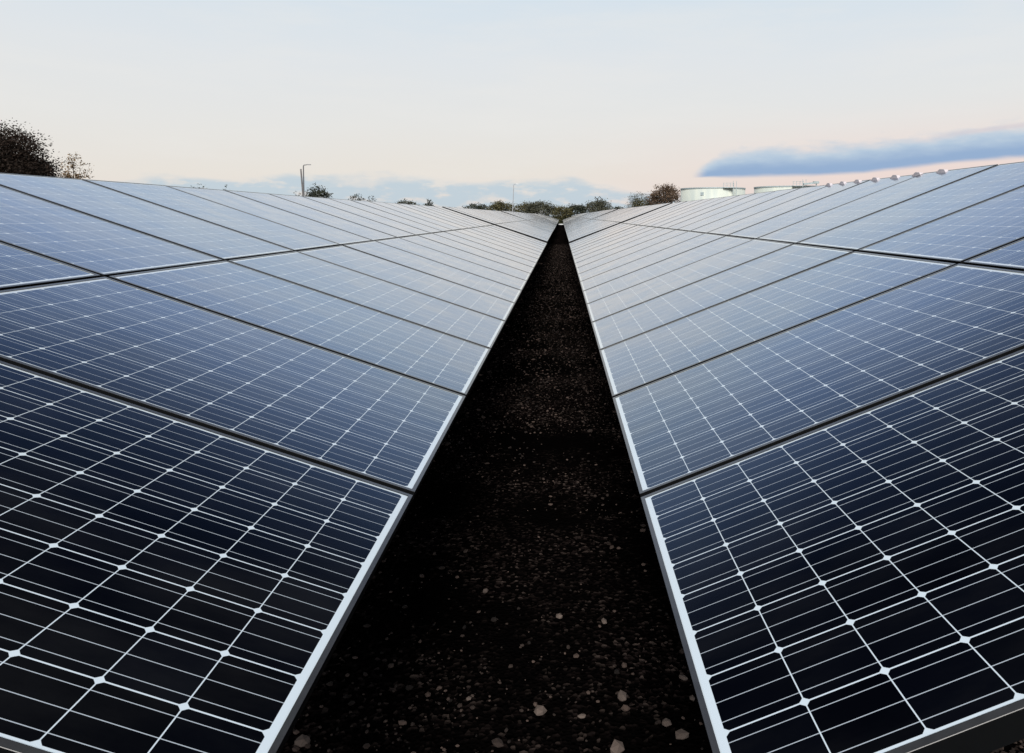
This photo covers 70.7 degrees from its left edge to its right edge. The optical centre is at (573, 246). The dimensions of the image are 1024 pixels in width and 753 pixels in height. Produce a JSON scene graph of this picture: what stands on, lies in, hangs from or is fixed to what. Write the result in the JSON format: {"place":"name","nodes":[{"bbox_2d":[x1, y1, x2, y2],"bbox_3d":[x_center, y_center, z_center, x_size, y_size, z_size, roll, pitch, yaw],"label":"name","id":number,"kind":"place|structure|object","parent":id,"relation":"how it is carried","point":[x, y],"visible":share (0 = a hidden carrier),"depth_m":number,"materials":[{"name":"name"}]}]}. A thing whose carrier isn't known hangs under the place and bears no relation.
{"place":"outdoors","nodes":[
{"label":"outdoors","id":0,"kind":"place"},
{"bbox_2d":[0,0,1023,215],"label":"sky","id":1,"kind":"structure","parent":0,"point":[449,103],"materials":[{"name":"white"}]},
{"bbox_2d":[281,216,1023,752],"bbox_3d":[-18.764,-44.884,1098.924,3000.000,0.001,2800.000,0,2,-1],"label":"ground","id":2,"kind":"structure","parent":0,"point":[569,540],"depth_m":2.61,"materials":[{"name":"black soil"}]},
{"bbox_2d":[3,144,62,176],"bbox_3d":[-30.613,-2.952,40.472,3.419,5.615,3.392,0,2,-1],"label":"dense tree","id":3,"kind":"object","parent":2,"relation":"on","point":[52,168],"visible":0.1,"depth_m":39.96,"materials":[{"name":"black plant"}]},
{"bbox_2d":[0,120,72,176],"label":"dense tree","id":4,"kind":"object","parent":2,"relation":"on","point":[8,146],"visible":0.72,"depth_m":39.22,"materials":[{"name":"green plant"}]},
{"bbox_2d":[60,154,93,179],"bbox_3d":[-25.963,-2.492,37.527,1.794,4.926,1.977,0,2,-1],"label":"sapling","id":5,"kind":"object","parent":2,"relation":"on","point":[76,176],"visible":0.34,"depth_m":37.36,"materials":[{"name":"grey plant"}]},
{"bbox_2d":[294,734,309,746],"bbox_3d":[-0.712,1.300,1.885,0.039,0.033,0.040,0,2,-1],"label":"stone","id":6,"kind":"object","parent":2,"relation":"on","point":[302,740],"visible":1,"depth_m":1.87,"materials":[{"name":"grey stone"}]},
{"bbox_2d":[304,183,332,198],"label":"bush","id":7,"kind":"object","parent":2,"relation":"on","point":[323,193],"visible":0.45,"depth_m":79.00,"materials":[{"name":"green plant"}]},
{"bbox_2d":[462,202,488,209],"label":"bush","id":8,"kind":"object","parent":2,"relation":"on","point":[480,206],"visible":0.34,"depth_m":163.29,"materials":[{"name":"green plant"}]},
{"bbox_2d":[486,201,516,211],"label":"bush","id":9,"kind":"object","parent":2,"relation":"on","point":[499,206],"visible":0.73,"depth_m":160.97,"materials":[{"name":"green plant"}]},
{"bbox_2d":[513,202,535,212],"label":"bush","id":10,"kind":"object","parent":2,"relation":"on","point":[521,207],"visible":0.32,"depth_m":163.15,"materials":[{"name":"green plant"}]},
{"bbox_2d":[521,200,557,216],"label":"bush","id":11,"kind":"object","parent":2,"relation":"on","point":[538,207],"visible":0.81,"depth_m":160.46,"materials":[{"name":"green plant"}]},
{"bbox_2d":[534,705,546,715],"bbox_3d":[-0.094,1.295,1.998,0.034,0.023,0.032,-2,3,-39],"label":"stone","id":12,"kind":"object","parent":2,"relation":"on","point":[539,710],"visible":1,"depth_m":1.99,"materials":[{"name":"grey stone"}]},
{"bbox_2d":[550,205,573,221],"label":"bush","id":13,"kind":"object","parent":2,"relation":"on","point":[557,212],"visible":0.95,"depth_m":157.10,"materials":[{"name":"green plant"}]},
{"bbox_2d":[567,203,587,215],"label":"bush","id":14,"kind":"object","parent":2,"relation":"on","point":[580,209],"visible":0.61,"depth_m":160.74,"materials":[{"name":"green plant"}]},
{"bbox_2d":[585,198,613,212],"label":"bush","id":15,"kind":"object","parent":2,"relation":"on","point":[601,204],"visible":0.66,"depth_m":161.58,"materials":[{"name":"green plant"}]},
{"bbox_2d":[610,739,624,752],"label":"stone","id":16,"kind":"object","parent":2,"relation":"on","point":[617,746],"visible":1,"depth_m":1.85,"materials":[{"name":"grey stone"}]},
{"bbox_2d":[618,690,625,700],"bbox_3d":[0.138,1.293,2.059,0.027,0.026,0.036,-2,3,-33],"label":"stone","id":17,"kind":"object","parent":2,"relation":"on","point":[621,695],"visible":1,"depth_m":2.05,"materials":[{"name":"grey stone"}]},
{"bbox_2d":[627,191,648,207],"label":"bush","id":18,"kind":"object","parent":2,"relation":"on","point":[645,197],"visible":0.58,"depth_m":149.00,"materials":[{"name":"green plant"}]},
{"bbox_2d":[630,196,652,206],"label":"bush","id":19,"kind":"object","parent":2,"relation":"on","point":[638,204],"visible":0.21,"depth_m":147.40,"materials":[{"name":"green plant"}]},
{"bbox_2d":[644,183,680,205],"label":"round tree","id":20,"kind":"object","parent":2,"relation":"on","point":[666,192],"visible":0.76,"depth_m":144.45,"materials":[{"name":"brown plant"}]},
{"bbox_2d":[662,718,671,726],"bbox_3d":[0.252,1.296,1.953,0.027,0.018,0.026,-1,3,-25],"label":"stone","id":21,"kind":"object","parent":2,"relation":"on","point":[666,722],"visible":1,"depth_m":1.95,"materials":[{"name":"grey stone"}]},
{"bbox_2d":[675,729,688,739],"bbox_3d":[0.288,1.299,1.906,0.036,0.026,0.029,0,2,-1],"label":"stone","id":22,"kind":"object","parent":2,"relation":"on","point":[682,734],"visible":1,"depth_m":1.90,"materials":[{"name":"grey stone"}]},
{"bbox_2d":[680,181,745,201],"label":"storage tank","id":23,"kind":"object","parent":2,"relation":"on","point":[694,193],"visible":0.39,"depth_m":125.09,"materials":[{"name":"metal"}]},
{"bbox_2d":[754,181,818,192],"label":"storage tank","id":24,"kind":"object","parent":2,"relation":"on","point":[760,189],"visible":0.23,"depth_m":127.17,"materials":[{"name":"metal"}]},
{"bbox_3d":[-2.421,-0.489,29.723,2.575,1.784,18.550,0,2,-1],"label":"rack","id":25,"kind":"object","parent":2,"relation":"on","visible":0},
{"bbox_2d":[442,206,497,224],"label":"solar panel","id":26,"kind":"object","parent":25,"relation":"on","point":[472,216],"visible":0.84,"depth_m":20.44,"materials":[{"name":"glass"}]},
{"bbox_2d":[450,207,499,223],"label":"solar panel","id":27,"kind":"object","parent":25,"relation":"on","point":[475,215],"visible":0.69,"depth_m":21.73,"materials":[{"name":"glass"}]},
{"bbox_2d":[495,224,547,241],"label":"solar panel","id":28,"kind":"object","parent":25,"relation":"on","point":[521,232],"visible":0.97,"depth_m":20.27,"materials":[{"name":"glass"}]},
{"bbox_2d":[500,223,548,239],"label":"solar panel","id":29,"kind":"object","parent":25,"relation":"on","point":[524,231],"visible":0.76,"depth_m":21.91,"materials":[{"name":"glass"}]},
{"bbox_3d":[1.536,0.300,10.396,2.540,1.883,18.550,0,2,-1],"label":"rack","id":30,"kind":"object","parent":2,"relation":"on","visible":0},
{"bbox_2d":[569,223,623,244],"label":"solar panel","id":31,"kind":"object","parent":30,"relation":"on","point":[596,233],"visible":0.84,"depth_m":19.33,"materials":[{"name":"glass"}]},
{"bbox_2d":[570,224,626,245],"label":"solar panel","id":32,"kind":"object","parent":30,"relation":"on","point":[597,234],"visible":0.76,"depth_m":18.29,"materials":[{"name":"glass"}]},
{"bbox_2d":[570,224,631,247],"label":"solar panel","id":33,"kind":"object","parent":30,"relation":"on","point":[598,236],"visible":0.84,"depth_m":17.22,"materials":[{"name":"glass"}]},
{"bbox_2d":[571,224,635,250],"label":"solar panel","id":34,"kind":"object","parent":30,"relation":"on","point":[604,236],"visible":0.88,"depth_m":16.13,"materials":[{"name":"glass"}]},
{"bbox_2d":[571,225,640,252],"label":"solar panel","id":35,"kind":"object","parent":30,"relation":"on","point":[604,239],"visible":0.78,"depth_m":15.12,"materials":[{"name":"glass"}]},
{"bbox_2d":[572,226,648,255],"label":"solar panel","id":36,"kind":"object","parent":30,"relation":"on","point":[608,240],"visible":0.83,"depth_m":14.04,"materials":[{"name":"glass"}]},
{"bbox_2d":[573,227,655,258],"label":"solar panel","id":37,"kind":"object","parent":30,"relation":"attached to","point":[612,242],"visible":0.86,"depth_m":12.99,"materials":[{"name":"glass"}]},
{"bbox_2d":[574,227,664,262],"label":"solar panel","id":38,"kind":"object","parent":30,"relation":"on","point":[615,245],"visible":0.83,"depth_m":11.94,"materials":[{"name":"glass"}]},
{"bbox_2d":[575,228,674,267],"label":"solar panel","id":39,"kind":"object","parent":30,"relation":"on","point":[621,247],"visible":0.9,"depth_m":10.87,"materials":[{"name":"glass"}]},
{"bbox_2d":[576,230,687,273],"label":"solar panel","id":40,"kind":"object","parent":30,"relation":"on","point":[627,251],"visible":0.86,"depth_m":9.82,"materials":[{"name":"glass"}]},
{"bbox_2d":[578,231,703,280],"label":"solar panel","id":41,"kind":"object","parent":30,"relation":"on","point":[636,255],"visible":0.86,"depth_m":8.76,"materials":[{"name":"glass"}]},
{"bbox_2d":[623,202,678,223],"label":"solar panel","id":42,"kind":"object","parent":30,"relation":"on","point":[649,212],"visible":0.62,"depth_m":19.35,"materials":[{"name":"glass"}]},
{"bbox_2d":[580,233,724,290],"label":"solar panel","id":43,"kind":"object","parent":30,"relation":"attached to","point":[647,260],"visible":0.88,"depth_m":7.69,"materials":[{"name":"glass"}]},
{"bbox_2d":[625,201,685,223],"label":"solar panel","id":44,"kind":"object","parent":30,"relation":"on","point":[655,212],"visible":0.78,"depth_m":18.25,"materials":[{"name":"glass"}]},
{"bbox_2d":[630,200,694,223],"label":"solar panel","id":45,"kind":"object","parent":30,"relation":"on","point":[668,209],"visible":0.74,"depth_m":17.24,"materials":[{"name":"glass"}]},
{"bbox_2d":[583,236,752,303],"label":"solar panel","id":46,"kind":"object","parent":30,"relation":"on","point":[644,274],"visible":0.83,"depth_m":6.64,"materials":[{"name":"glass"}]},
{"bbox_2d":[633,199,702,224],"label":"solar panel","id":47,"kind":"object","parent":30,"relation":"on","point":[666,212],"visible":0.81,"depth_m":16.16,"materials":[{"name":"glass"}]},
{"bbox_2d":[639,198,712,225],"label":"solar panel","id":48,"kind":"object","parent":30,"relation":"on","point":[673,212],"visible":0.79,"depth_m":15.10,"materials":[{"name":"glass"}]},
{"bbox_2d":[644,197,723,226],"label":"solar panel","id":49,"kind":"object","parent":30,"relation":"on","point":[681,212],"visible":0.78,"depth_m":14.06,"materials":[{"name":"glass"}]},
{"bbox_2d":[586,239,792,321],"bbox_3d":[0.843,0.256,5.629,1.545,0.039,1.032,-21,3,0],"label":"solar panel","id":50,"kind":"object","parent":30,"relation":"on","point":[678,278],"visible":0.86,"depth_m":5.55,"materials":[{"name":"glass"}]},
{"bbox_2d":[650,195,738,227],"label":"solar panel","id":51,"kind":"object","parent":30,"relation":"on","point":[657,225],"visible":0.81,"depth_m":12.99,"materials":[{"name":"glass"}]},
{"bbox_2d":[658,193,755,228],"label":"solar panel","id":52,"kind":"object","parent":30,"relation":"on","point":[703,211],"visible":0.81,"depth_m":11.93,"materials":[{"name":"glass"}]},
{"bbox_2d":[667,191,773,229],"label":"solar panel","id":53,"kind":"object","parent":30,"relation":"on","point":[715,211],"visible":0.74,"depth_m":10.89,"materials":[{"name":"glass"}]},
{"bbox_2d":[591,244,853,349],"bbox_3d":[0.861,0.301,4.576,1.545,0.040,1.032,-21,3,0],"label":"solar panel","id":54,"kind":"object","parent":30,"relation":"on","point":[708,292],"visible":0.88,"depth_m":4.48,"materials":[{"name":"glass"}]},
{"bbox_2d":[677,188,798,230],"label":"solar panel","id":55,"kind":"object","parent":30,"relation":"on","point":[733,210],"visible":0.83,"depth_m":9.81,"materials":[{"name":"glass"}]},
{"bbox_2d":[691,185,825,232],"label":"solar panel","id":56,"kind":"object","parent":30,"relation":"on","point":[750,211],"visible":0.81,"depth_m":8.76,"materials":[{"name":"glass"}]},
{"bbox_2d":[599,251,956,396],"bbox_3d":[0.880,0.346,3.522,1.545,0.038,1.032,-21,3,0],"label":"solar panel","id":57,"kind":"object","parent":30,"relation":"on","point":[733,324],"visible":0.9,"depth_m":3.40,"materials":[{"name":"glass"}]},
{"bbox_2d":[707,179,870,235],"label":"solar panel","id":58,"kind":"object","parent":30,"relation":"on","point":[777,210],"visible":0.83,"depth_m":7.68,"materials":[{"name":"glass"}]},
{"bbox_2d":[613,264,1023,496],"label":"solar panel","id":59,"kind":"object","parent":30,"relation":"on","point":[815,374],"visible":0.91,"depth_m":2.34,"materials":[{"name":"glass"}]},
{"bbox_2d":[728,175,917,238],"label":"solar panel","id":60,"kind":"object","parent":30,"relation":"on","point":[799,214],"visible":0.69,"depth_m":6.63,"materials":[{"name":"glass"}]},
{"bbox_2d":[641,349,1023,752],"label":"solar panel","id":61,"kind":"object","parent":30,"relation":"on","point":[854,583],"visible":1,"depth_m":1.27,"materials":[{"name":"glass"}]},
{"bbox_2d":[757,164,997,243],"bbox_3d":[2.301,-0.309,5.631,1.545,0.038,1.032,-21,3,0],"label":"solar panel","id":62,"kind":"object","parent":30,"relation":"on","point":[864,206],"visible":0.83,"depth_m":5.55,"materials":[{"name":"glass"}]},
{"bbox_2d":[797,161,1023,251],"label":"solar panel","id":63,"kind":"object","parent":30,"relation":"on","point":[927,207],"visible":0.82,"depth_m":4.54,"materials":[{"name":"glass"}]},
{"bbox_2d":[858,186,1023,263],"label":"solar panel","id":64,"kind":"object","parent":30,"relation":"on","point":[974,231],"visible":0.79,"depth_m":3.55,"materials":[{"name":"glass"}]},
{"bbox_2d":[963,238,1023,270],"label":"solar panel","id":65,"kind":"object","parent":30,"relation":"on","point":[1010,256],"visible":0.75,"depth_m":2.85,"materials":[{"name":"glass"}]},
{"bbox_3d":[1.205,-0.544,29.785,2.540,1.883,18.550,0,2,-1],"label":"rack","id":66,"kind":"object","parent":2,"relation":"on","visible":0},
{"bbox_2d":[568,222,615,239],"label":"solar panel","id":67,"kind":"object","parent":66,"relation":"on","point":[592,230],"visible":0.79,"depth_m":21.86,"materials":[{"name":"glass"}]},
{"bbox_2d":[569,222,619,242],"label":"solar panel","id":68,"kind":"object","parent":66,"relation":"on","point":[591,233],"visible":0.95,"depth_m":20.29,"materials":[{"name":"glass"}]},
{"bbox_2d":[618,203,671,222],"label":"solar panel","id":69,"kind":"object","parent":66,"relation":"on","point":[642,213],"visible":0.88,"depth_m":20.40,"materials":[{"name":"glass"}]},
{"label":"rack","id":70,"kind":"object","parent":2,"relation":"on","visible":0},
{"bbox_2d":[531,212,589,222],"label":"solar panels","id":71,"kind":"object","parent":70,"relation":"on","point":[557,220],"visible":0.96,"depth_m":96.13,"materials":[{"name":"grey glass"}]},
{"bbox_3d":[-2.090,0.355,10.334,2.575,1.784,18.550,0,2,-1],"label":"rack","id":72,"kind":"object","parent":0,"visible":0},
{"bbox_2d":[0,242,99,290],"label":"solar panel","id":73,"kind":"object","parent":72,"relation":"on","point":[20,268],"visible":0.73,"depth_m":2.74,"materials":[{"name":"glass"}]},
{"bbox_2d":[0,186,221,276],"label":"solar panel","id":74,"kind":"object","parent":72,"relation":"on","point":[68,236],"visible":0.8,"depth_m":3.46,"materials":[{"name":"glass"}]},
{"bbox_2d":[0,173,293,260],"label":"solar panel","id":75,"kind":"object","parent":72,"relation":"on","point":[149,218],"visible":0.84,"depth_m":4.41,"materials":[{"name":"glass"}]},
{"bbox_2d":[0,361,412,752],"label":"solar panel","id":76,"kind":"object","parent":72,"relation":"on","point":[169,584],"visible":1,"depth_m":1.30,"materials":[{"name":"glass"}]},
{"bbox_2d":[83,179,339,251],"bbox_3d":[-2.708,-0.225,5.547,1.545,0.039,1.032,19,2,-2],"label":"solar panel","id":77,"kind":"object","parent":72,"relation":"on","point":[186,203],"visible":0.83,"depth_m":5.47,"materials":[{"name":"glass"}]},
{"bbox_2d":[0,277,465,504],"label":"solar panel","id":78,"kind":"object","parent":72,"relation":"on","point":[113,338],"visible":0.94,"depth_m":2.30,"materials":[{"name":"glass"}]},
{"bbox_2d":[169,186,372,244],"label":"solar panel","id":79,"kind":"object","parent":72,"relation":"on","point":[283,217],"visible":0.83,"depth_m":6.55,"materials":[{"name":"glass"}]},
{"bbox_2d":[108,261,490,400],"bbox_3d":[-1.193,0.367,3.486,1.545,0.040,1.032,19,2,-2],"label":"solar panel","id":80,"kind":"object","parent":72,"relation":"on","point":[231,290],"visible":0.91,"depth_m":3.36,"materials":[{"name":"glass"}]},
{"bbox_2d":[225,190,396,240],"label":"solar panel","id":81,"kind":"object","parent":72,"relation":"on","point":[320,216],"visible":0.83,"depth_m":7.60,"materials":[{"name":"glass"}]},
{"bbox_2d":[268,193,414,237],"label":"solar panel","id":82,"kind":"object","parent":72,"relation":"on","point":[352,217],"visible":0.83,"depth_m":8.66,"materials":[{"name":"glass"}]},
{"bbox_2d":[302,196,429,234],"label":"solar panel","id":83,"kind":"object","parent":72,"relation":"on","point":[372,216],"visible":0.83,"depth_m":9.72,"materials":[{"name":"glass"}]},
{"bbox_2d":[228,251,504,353],"bbox_3d":[-1.211,0.323,4.539,1.545,0.038,1.032,19,2,-2],"label":"solar panel","id":84,"kind":"object","parent":72,"relation":"on","point":[382,296],"visible":0.91,"depth_m":4.45,"materials":[{"name":"glass"}]},
{"bbox_2d":[329,198,442,232],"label":"solar panel","id":85,"kind":"object","parent":72,"relation":"on","point":[390,216],"visible":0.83,"depth_m":10.79,"materials":[{"name":"glass"}]},
{"bbox_2d":[352,200,451,231],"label":"solar panel","id":86,"kind":"object","parent":72,"relation":"on","point":[402,215],"visible":0.79,"depth_m":11.84,"materials":[{"name":"glass"}]},
{"bbox_2d":[297,245,514,324],"bbox_3d":[-1.229,0.279,5.591,1.545,0.039,1.032,19,2,-2],"label":"solar panel","id":87,"kind":"object","parent":72,"relation":"on","point":[424,283],"visible":0.91,"depth_m":5.52,"materials":[{"name":"glass"}]},
{"bbox_2d":[369,201,460,229],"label":"solar panel","id":88,"kind":"object","parent":72,"relation":"on","point":[404,211],"visible":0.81,"depth_m":12.90,"materials":[{"name":"glass"}]},
{"bbox_2d":[384,202,467,228],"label":"solar panel","id":89,"kind":"object","parent":72,"relation":"on","point":[429,216],"visible":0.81,"depth_m":13.98,"materials":[{"name":"glass"}]},
{"bbox_2d":[343,241,521,305],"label":"solar panel","id":90,"kind":"object","parent":72,"relation":"on","point":[437,269],"visible":0.9,"depth_m":6.58,"materials":[{"name":"glass"}]},
{"bbox_2d":[396,203,474,227],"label":"solar panel","id":91,"kind":"object","parent":72,"relation":"on","point":[437,215],"visible":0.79,"depth_m":15.00,"materials":[{"name":"glass"}]},
{"bbox_2d":[408,204,479,226],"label":"solar panel","id":92,"kind":"object","parent":72,"relation":"on","point":[447,216],"visible":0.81,"depth_m":16.06,"materials":[{"name":"glass"}]},
{"bbox_2d":[377,238,526,291],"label":"solar panel","id":93,"kind":"object","parent":72,"relation":"attached to","point":[461,264],"visible":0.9,"depth_m":7.65,"materials":[{"name":"glass"}]},
{"bbox_2d":[419,205,484,226],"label":"solar panel","id":94,"kind":"object","parent":72,"relation":"on","point":[457,217],"visible":0.71,"depth_m":17.13,"materials":[{"name":"glass"}]},
{"bbox_2d":[428,206,488,225],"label":"solar panel","id":95,"kind":"object","parent":72,"relation":"on","point":[458,215],"visible":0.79,"depth_m":18.22,"materials":[{"name":"glass"}]},
{"bbox_2d":[434,206,492,225],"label":"solar panel","id":96,"kind":"object","parent":72,"relation":"on","point":[489,224],"visible":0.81,"depth_m":19.24,"materials":[{"name":"glass"}]},
{"bbox_2d":[400,235,530,282],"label":"solar panel","id":97,"kind":"object","parent":72,"relation":"on","point":[470,257],"visible":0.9,"depth_m":8.72,"materials":[{"name":"glass"}]},
{"bbox_2d":[418,233,533,274],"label":"solar panel","id":98,"kind":"object","parent":72,"relation":"on","point":[481,253],"visible":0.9,"depth_m":9.77,"materials":[{"name":"glass"}]},
{"bbox_2d":[433,232,535,267],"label":"solar panel","id":99,"kind":"object","parent":72,"relation":"on","point":[488,249],"visible":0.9,"depth_m":10.84,"materials":[{"name":"glass"}]},
{"bbox_2d":[445,230,537,263],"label":"solar panel","id":100,"kind":"object","parent":72,"relation":"on","point":[492,245],"visible":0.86,"depth_m":11.89,"materials":[{"name":"glass"}]},
{"bbox_2d":[455,229,539,259],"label":"solar panel","id":101,"kind":"object","parent":72,"relation":"on","point":[528,253],"visible":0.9,"depth_m":12.96,"materials":[{"name":"glass"}]},
{"bbox_2d":[463,228,541,255],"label":"solar panel","id":102,"kind":"object","parent":72,"relation":"on","point":[503,241],"visible":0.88,"depth_m":14.03,"materials":[{"name":"glass"}]},
{"bbox_2d":[470,227,542,252],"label":"solar panel","id":103,"kind":"object","parent":72,"relation":"on","point":[508,239],"visible":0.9,"depth_m":15.05,"materials":[{"name":"glass"}]},
{"bbox_2d":[476,227,543,249],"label":"solar panel","id":104,"kind":"object","parent":72,"relation":"on","point":[512,238],"visible":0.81,"depth_m":16.11,"materials":[{"name":"glass"}]},
{"bbox_2d":[482,226,544,247],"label":"solar panel","id":105,"kind":"object","parent":72,"relation":"on","point":[519,238],"visible":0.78,"depth_m":17.20,"materials":[{"name":"glass"}]},
{"bbox_2d":[487,226,545,245],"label":"solar panel","id":106,"kind":"object","parent":72,"relation":"on","point":[517,235],"visible":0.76,"depth_m":18.24,"materials":[{"name":"laminate"}]},
{"bbox_2d":[490,225,546,243],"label":"solar panel","id":107,"kind":"object","parent":72,"relation":"on","point":[518,234],"visible":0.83,"depth_m":19.29,"materials":[{"name":"laminate"}]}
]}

